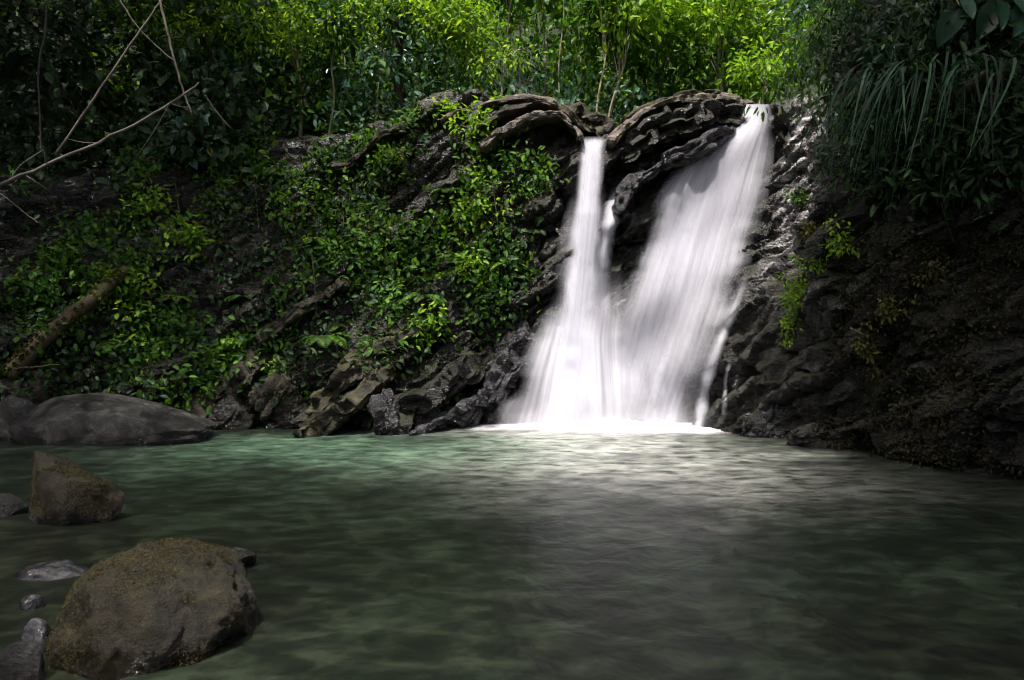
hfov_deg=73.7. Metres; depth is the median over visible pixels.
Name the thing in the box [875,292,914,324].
cliff plant
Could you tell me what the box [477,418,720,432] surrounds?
foam
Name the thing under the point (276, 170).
fern
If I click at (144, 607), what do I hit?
boulder
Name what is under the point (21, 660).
stone
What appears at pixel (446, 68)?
tree
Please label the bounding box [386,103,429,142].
creeper plant
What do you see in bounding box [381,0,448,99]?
sapling
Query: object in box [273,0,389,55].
leafy bough
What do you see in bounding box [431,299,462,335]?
rock
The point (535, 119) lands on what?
rock slab
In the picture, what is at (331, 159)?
creeper plant
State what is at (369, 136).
creeper plant
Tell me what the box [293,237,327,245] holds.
fern
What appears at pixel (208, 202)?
creeper plant
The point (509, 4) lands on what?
sapling
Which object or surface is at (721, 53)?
tree
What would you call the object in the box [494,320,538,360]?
rock
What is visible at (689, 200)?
waterfall
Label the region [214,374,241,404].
rock
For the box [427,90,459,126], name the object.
creeper plant
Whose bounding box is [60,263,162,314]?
creeper plant
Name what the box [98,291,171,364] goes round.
creeper plant
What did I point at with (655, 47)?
tree
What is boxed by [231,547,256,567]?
stone
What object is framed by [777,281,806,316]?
cliff plant
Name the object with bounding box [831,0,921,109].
hanging branch
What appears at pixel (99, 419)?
boulder
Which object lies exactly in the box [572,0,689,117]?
tree
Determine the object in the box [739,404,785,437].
rock
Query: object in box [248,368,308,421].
rock
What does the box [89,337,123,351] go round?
fern
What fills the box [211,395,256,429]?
rock
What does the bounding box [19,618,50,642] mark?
stone
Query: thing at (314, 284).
hanging root
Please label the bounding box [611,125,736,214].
rock slab
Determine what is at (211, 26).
leafy bough
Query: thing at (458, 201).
hanging root
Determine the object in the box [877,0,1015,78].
hanging branch
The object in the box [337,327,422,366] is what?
rock slab
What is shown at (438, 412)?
rock slab
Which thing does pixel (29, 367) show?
bare branch
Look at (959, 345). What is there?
wall moss
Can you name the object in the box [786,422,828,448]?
rock
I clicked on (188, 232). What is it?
creeper plant
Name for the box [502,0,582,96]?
tree
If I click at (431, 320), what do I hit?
creeper plant
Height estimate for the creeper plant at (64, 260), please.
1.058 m
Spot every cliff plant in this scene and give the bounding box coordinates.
[773,245,811,310]
[775,309,802,347]
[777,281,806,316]
[783,183,808,209]
[794,215,819,242]
[799,253,833,274]
[818,208,863,260]
[836,313,849,333]
[850,313,880,363]
[864,357,889,392]
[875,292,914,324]
[898,248,957,298]
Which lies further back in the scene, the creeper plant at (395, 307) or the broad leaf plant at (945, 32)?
the creeper plant at (395, 307)
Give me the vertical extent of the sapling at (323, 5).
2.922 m
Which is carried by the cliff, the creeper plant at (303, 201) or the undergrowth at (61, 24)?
the creeper plant at (303, 201)
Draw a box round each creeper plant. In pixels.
[10,318,34,335]
[33,235,92,302]
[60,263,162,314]
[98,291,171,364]
[113,177,180,236]
[152,210,223,263]
[187,173,265,226]
[261,168,335,237]
[261,354,291,374]
[297,224,358,279]
[301,142,349,184]
[348,127,399,162]
[353,275,413,321]
[358,141,419,197]
[379,142,413,165]
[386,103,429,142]
[399,301,459,349]
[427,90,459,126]
[441,172,516,239]
[443,95,496,162]
[453,244,496,302]
[459,123,534,200]
[489,90,510,110]
[495,148,570,216]
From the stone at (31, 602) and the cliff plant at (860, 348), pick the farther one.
the cliff plant at (860, 348)
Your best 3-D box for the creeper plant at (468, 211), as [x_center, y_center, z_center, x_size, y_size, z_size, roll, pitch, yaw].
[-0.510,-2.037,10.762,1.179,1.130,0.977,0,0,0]
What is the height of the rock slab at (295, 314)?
1.183 m
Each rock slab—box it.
[181,344,271,420]
[253,276,353,345]
[292,366,400,437]
[305,356,382,415]
[329,101,448,175]
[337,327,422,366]
[373,349,485,435]
[406,387,482,435]
[412,409,447,430]
[440,93,581,124]
[448,348,529,429]
[472,100,584,139]
[479,110,583,155]
[569,101,616,140]
[605,92,739,149]
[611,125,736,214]
[614,99,745,166]
[620,89,722,124]
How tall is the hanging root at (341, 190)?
1.401 m
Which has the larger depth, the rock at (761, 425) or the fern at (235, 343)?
the fern at (235, 343)
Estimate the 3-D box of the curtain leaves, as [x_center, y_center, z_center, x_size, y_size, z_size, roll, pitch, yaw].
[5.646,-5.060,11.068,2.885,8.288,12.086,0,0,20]
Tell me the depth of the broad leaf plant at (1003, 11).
5.72 m
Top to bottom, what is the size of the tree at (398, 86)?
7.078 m
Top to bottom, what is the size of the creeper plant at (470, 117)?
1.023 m
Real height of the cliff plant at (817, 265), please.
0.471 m
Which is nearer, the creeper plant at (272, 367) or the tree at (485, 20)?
the creeper plant at (272, 367)
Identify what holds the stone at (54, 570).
in the pool water
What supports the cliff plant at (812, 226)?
on the cliff
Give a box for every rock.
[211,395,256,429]
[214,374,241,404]
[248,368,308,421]
[274,403,309,428]
[367,388,399,434]
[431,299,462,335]
[448,397,482,428]
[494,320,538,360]
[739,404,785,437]
[740,99,754,108]
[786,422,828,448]
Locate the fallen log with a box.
[1,265,130,379]
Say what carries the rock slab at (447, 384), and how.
on the cliff
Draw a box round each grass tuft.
[793,61,942,185]
[808,44,1023,209]
[813,105,965,256]
[862,39,1023,207]
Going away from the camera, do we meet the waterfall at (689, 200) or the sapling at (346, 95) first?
the waterfall at (689, 200)
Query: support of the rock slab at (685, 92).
on the rock slab at (617, 135)
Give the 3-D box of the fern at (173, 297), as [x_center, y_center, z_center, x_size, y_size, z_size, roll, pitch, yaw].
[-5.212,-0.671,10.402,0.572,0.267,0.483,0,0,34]
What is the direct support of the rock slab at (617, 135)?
on the cliff
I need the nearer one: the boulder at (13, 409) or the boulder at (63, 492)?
the boulder at (63, 492)
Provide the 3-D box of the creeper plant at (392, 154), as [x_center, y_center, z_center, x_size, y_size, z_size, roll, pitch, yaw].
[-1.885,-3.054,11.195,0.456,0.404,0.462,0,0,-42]
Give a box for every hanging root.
[311,253,317,319]
[338,149,343,220]
[455,160,461,249]
[492,184,498,234]
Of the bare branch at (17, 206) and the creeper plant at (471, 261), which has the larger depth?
the creeper plant at (471, 261)
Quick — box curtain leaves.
[766,0,1023,229]
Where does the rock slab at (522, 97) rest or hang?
on the cliff
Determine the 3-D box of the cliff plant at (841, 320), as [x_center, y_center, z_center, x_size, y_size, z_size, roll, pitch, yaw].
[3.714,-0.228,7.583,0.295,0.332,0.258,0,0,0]
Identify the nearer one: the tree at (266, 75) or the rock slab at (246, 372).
the rock slab at (246, 372)
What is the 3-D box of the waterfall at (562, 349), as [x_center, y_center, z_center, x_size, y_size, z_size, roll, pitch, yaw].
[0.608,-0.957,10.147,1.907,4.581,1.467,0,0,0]
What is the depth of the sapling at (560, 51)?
13.08 m
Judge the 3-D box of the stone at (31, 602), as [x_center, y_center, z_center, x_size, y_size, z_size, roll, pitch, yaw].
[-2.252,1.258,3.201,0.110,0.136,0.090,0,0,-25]
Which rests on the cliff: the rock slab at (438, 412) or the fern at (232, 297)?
the fern at (232, 297)
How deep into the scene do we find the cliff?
10.13 m
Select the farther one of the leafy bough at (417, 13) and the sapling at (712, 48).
the sapling at (712, 48)
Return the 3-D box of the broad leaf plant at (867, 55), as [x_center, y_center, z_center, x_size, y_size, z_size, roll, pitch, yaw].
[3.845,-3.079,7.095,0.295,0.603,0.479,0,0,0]
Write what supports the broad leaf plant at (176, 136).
on the cliff
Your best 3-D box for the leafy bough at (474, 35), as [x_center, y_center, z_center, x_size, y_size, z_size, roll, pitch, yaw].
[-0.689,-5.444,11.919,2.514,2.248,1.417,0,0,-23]
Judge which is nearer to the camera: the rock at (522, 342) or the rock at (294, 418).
the rock at (294, 418)
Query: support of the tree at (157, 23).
on the hillside
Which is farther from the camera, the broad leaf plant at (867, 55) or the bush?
the bush
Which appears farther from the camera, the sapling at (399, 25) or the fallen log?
the sapling at (399, 25)
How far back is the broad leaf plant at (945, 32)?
5.95 m
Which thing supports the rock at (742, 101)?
on the hillside
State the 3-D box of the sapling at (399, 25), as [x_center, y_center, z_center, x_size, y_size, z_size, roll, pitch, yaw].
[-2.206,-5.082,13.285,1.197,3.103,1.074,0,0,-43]
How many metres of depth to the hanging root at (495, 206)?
10.54 m
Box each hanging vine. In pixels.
[37,0,47,154]
[55,0,162,154]
[119,0,173,60]
[159,0,191,113]
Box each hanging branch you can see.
[734,0,852,121]
[785,0,869,136]
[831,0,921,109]
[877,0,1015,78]
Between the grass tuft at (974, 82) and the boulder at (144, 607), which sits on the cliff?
the grass tuft at (974, 82)
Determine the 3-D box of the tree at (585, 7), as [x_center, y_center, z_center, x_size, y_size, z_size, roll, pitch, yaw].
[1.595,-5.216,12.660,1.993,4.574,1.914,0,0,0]
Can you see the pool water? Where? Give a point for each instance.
(492, 553)
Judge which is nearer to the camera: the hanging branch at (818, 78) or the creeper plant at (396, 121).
the hanging branch at (818, 78)
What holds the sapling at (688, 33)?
on the hillside
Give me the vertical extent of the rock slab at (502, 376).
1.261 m
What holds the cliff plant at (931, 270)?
on the cliff
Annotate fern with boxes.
[64,236,99,247]
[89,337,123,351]
[150,289,192,302]
[192,177,227,184]
[209,334,253,348]
[226,294,253,300]
[265,166,300,176]
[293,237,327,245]
[296,324,351,348]
[397,292,446,304]
[430,188,463,193]
[490,253,528,270]
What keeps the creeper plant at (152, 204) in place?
on the cliff
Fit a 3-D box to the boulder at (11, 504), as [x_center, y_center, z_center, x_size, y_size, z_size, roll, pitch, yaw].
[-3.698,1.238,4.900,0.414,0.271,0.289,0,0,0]
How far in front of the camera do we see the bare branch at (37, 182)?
7.70 m
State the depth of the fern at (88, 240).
10.47 m
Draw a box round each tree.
[88,0,311,113]
[227,0,379,137]
[373,0,534,91]
[382,0,405,118]
[402,0,516,85]
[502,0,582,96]
[554,0,650,111]
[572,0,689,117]
[574,0,649,115]
[575,0,726,100]
[643,0,803,93]
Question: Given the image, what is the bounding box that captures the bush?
[715,24,797,105]
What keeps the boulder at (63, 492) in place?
in the pool water
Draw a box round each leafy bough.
[142,0,267,59]
[214,0,324,79]
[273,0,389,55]
[374,0,485,71]
[393,0,547,89]
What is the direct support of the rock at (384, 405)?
in the pool water
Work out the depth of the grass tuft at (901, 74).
6.12 m
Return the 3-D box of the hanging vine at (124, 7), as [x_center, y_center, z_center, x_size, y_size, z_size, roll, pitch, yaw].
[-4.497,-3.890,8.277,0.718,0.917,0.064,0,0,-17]
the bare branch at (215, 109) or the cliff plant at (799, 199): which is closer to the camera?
the bare branch at (215, 109)
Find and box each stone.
[0,640,44,679]
[13,559,87,580]
[19,594,44,609]
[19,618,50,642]
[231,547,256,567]
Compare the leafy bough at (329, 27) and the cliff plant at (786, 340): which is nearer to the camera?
the cliff plant at (786, 340)
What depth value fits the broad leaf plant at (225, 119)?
14.24 m
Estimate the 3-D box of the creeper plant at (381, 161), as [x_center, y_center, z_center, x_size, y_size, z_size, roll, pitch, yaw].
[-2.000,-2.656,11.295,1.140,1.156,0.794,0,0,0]
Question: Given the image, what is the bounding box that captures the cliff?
[0,0,1023,479]
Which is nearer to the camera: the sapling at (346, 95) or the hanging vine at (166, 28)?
the hanging vine at (166, 28)
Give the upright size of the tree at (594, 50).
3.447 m
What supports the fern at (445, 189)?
on the cliff
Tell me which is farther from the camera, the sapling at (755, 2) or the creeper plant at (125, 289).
the sapling at (755, 2)
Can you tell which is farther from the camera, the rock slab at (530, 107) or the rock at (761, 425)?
the rock slab at (530, 107)
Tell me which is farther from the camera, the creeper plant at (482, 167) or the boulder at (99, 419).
the creeper plant at (482, 167)
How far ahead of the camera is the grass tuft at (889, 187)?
6.60 m
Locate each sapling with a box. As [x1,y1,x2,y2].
[304,0,372,133]
[344,41,349,132]
[363,0,425,120]
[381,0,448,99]
[480,0,546,88]
[485,0,520,94]
[541,0,582,102]
[558,0,563,105]
[663,13,700,88]
[689,1,738,89]
[732,0,768,70]
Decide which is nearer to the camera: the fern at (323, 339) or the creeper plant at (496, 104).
the fern at (323, 339)
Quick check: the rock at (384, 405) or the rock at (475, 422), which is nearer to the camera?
the rock at (384, 405)
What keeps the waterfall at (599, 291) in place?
on the cliff
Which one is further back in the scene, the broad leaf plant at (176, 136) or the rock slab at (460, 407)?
the broad leaf plant at (176, 136)
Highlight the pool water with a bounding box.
[0,421,1023,679]
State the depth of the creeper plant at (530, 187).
10.59 m
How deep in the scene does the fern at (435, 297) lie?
10.18 m
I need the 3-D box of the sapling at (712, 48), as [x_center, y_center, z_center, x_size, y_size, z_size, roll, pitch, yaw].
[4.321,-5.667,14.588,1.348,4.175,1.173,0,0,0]
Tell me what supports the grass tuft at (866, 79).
on the cliff
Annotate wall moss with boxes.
[817,212,1023,479]
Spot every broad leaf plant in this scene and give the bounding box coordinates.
[143,111,223,173]
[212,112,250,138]
[862,18,901,71]
[935,0,975,48]
[976,0,1023,41]
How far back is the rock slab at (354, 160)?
11.44 m
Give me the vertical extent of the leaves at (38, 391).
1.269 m
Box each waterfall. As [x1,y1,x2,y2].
[516,140,601,429]
[581,104,766,432]
[592,198,615,308]
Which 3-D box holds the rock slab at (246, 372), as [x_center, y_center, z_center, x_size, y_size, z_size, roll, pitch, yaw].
[-4.033,0.697,10.234,0.940,1.417,1.902,0,0,10]
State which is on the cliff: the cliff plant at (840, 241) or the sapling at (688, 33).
the cliff plant at (840, 241)
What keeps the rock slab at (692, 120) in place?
on the cliff
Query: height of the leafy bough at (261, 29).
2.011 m
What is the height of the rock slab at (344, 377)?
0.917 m
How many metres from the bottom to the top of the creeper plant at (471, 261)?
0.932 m
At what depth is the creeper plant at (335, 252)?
10.64 m
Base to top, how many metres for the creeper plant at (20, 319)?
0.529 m
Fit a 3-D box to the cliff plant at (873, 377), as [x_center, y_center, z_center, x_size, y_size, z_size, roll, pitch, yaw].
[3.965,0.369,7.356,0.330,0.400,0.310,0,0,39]
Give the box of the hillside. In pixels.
[0,0,853,177]
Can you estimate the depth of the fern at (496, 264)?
10.45 m
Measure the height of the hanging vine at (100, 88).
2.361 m
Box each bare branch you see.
[0,82,198,186]
[0,193,38,222]
[14,364,59,369]
[26,176,50,191]
[205,95,230,127]
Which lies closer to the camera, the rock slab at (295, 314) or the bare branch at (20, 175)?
the bare branch at (20, 175)
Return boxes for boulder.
[0,396,36,441]
[0,493,28,517]
[8,393,216,445]
[27,451,124,525]
[43,537,257,679]
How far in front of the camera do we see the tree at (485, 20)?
12.51 m
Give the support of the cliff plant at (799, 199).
on the cliff
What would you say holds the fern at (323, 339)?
on the cliff
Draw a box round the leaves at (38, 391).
[0,369,54,402]
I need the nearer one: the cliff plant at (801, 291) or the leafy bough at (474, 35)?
the cliff plant at (801, 291)
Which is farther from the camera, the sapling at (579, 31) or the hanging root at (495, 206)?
the sapling at (579, 31)
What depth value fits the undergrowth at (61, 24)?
12.37 m
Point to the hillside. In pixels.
(11, 85)
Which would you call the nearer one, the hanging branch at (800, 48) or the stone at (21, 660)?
the stone at (21, 660)
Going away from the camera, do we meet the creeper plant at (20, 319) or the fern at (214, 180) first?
the creeper plant at (20, 319)
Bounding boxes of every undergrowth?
[0,0,366,195]
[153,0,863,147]
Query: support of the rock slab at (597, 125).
on the cliff
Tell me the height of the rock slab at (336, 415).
1.096 m
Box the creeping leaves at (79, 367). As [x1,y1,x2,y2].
[0,107,545,407]
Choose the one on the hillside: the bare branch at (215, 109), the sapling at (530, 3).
the sapling at (530, 3)

